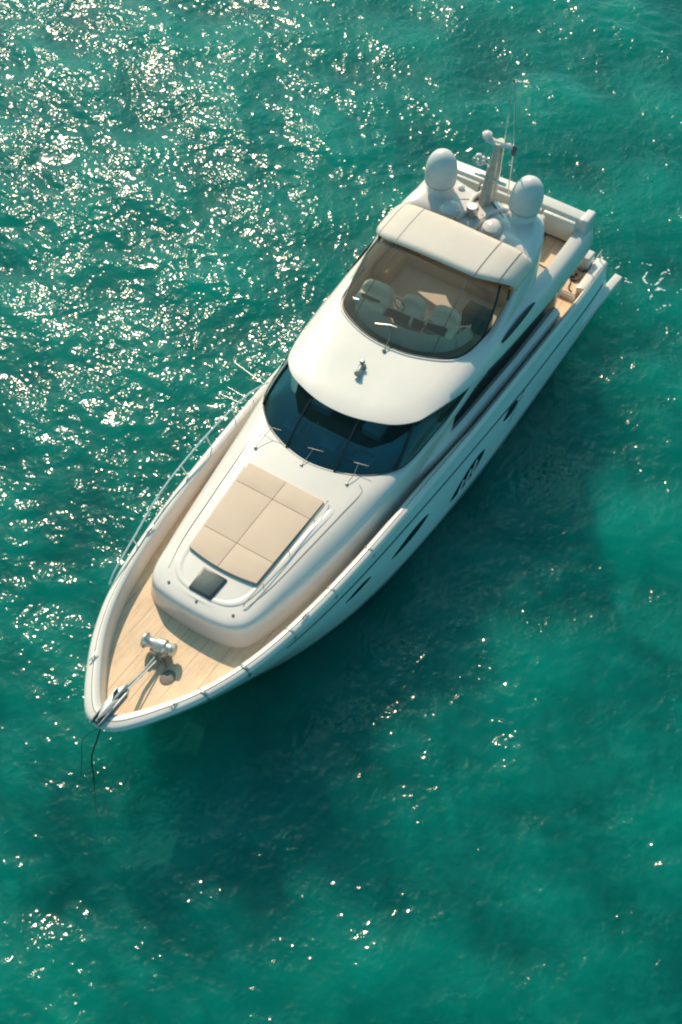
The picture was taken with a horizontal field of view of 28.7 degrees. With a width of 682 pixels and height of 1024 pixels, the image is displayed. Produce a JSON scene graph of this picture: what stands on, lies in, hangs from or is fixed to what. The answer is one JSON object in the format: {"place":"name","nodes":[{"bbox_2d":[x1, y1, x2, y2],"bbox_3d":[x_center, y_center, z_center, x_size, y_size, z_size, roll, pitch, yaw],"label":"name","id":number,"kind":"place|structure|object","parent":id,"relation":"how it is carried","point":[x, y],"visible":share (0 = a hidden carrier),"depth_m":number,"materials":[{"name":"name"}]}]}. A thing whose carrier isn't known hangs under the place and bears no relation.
{"place":"outdoors","nodes":[
{"label":"outdoors","id":0,"kind":"place"},
{"bbox_2d":[0,0,681,1023],"bbox_3d":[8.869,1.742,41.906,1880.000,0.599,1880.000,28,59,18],"label":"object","id":1,"kind":"structure","parent":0,"point":[436,778],"depth_m":42.01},
{"bbox_2d":[568,269,587,291],"bbox_3d":[7.588,-7.601,43.118,0.494,0.145,1.201,34,61,22],"label":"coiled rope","id":2,"kind":"object","parent":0,"point":[579,273],"visible":0.91,"depth_m":43.10,"materials":[{"name":"brown fabric"}]},
{"bbox_3d":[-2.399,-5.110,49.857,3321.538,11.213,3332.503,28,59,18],"label":"water","id":3,"kind":"structure","parent":0,"visible":0},
{"bbox_2d":[84,79,621,731],"bbox_3d":[0.056,-3.571,37.055,7.434,10.170,23.070,28,59,18],"label":"motor yacht","id":4,"kind":"object","parent":3,"relation":"on","point":[336,469],"visible":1,"depth_m":37.25,"materials":[{"name":"white plastic"}]},
{"bbox_2d":[81,728,100,833],"bbox_3d":[-6.546,6.825,34.751,0.921,4.764,1.237,28,59,18],"label":"anchor rope","id":5,"kind":"object","parent":4,"relation":"hanging from","point":[92,774],"visible":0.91,"depth_m":35.11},
{"bbox_2d":[601,257,681,309],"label":"sea foam","id":6,"kind":"object","parent":3,"relation":"on","point":[658,288],"visible":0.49,"depth_m":45.17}
]}

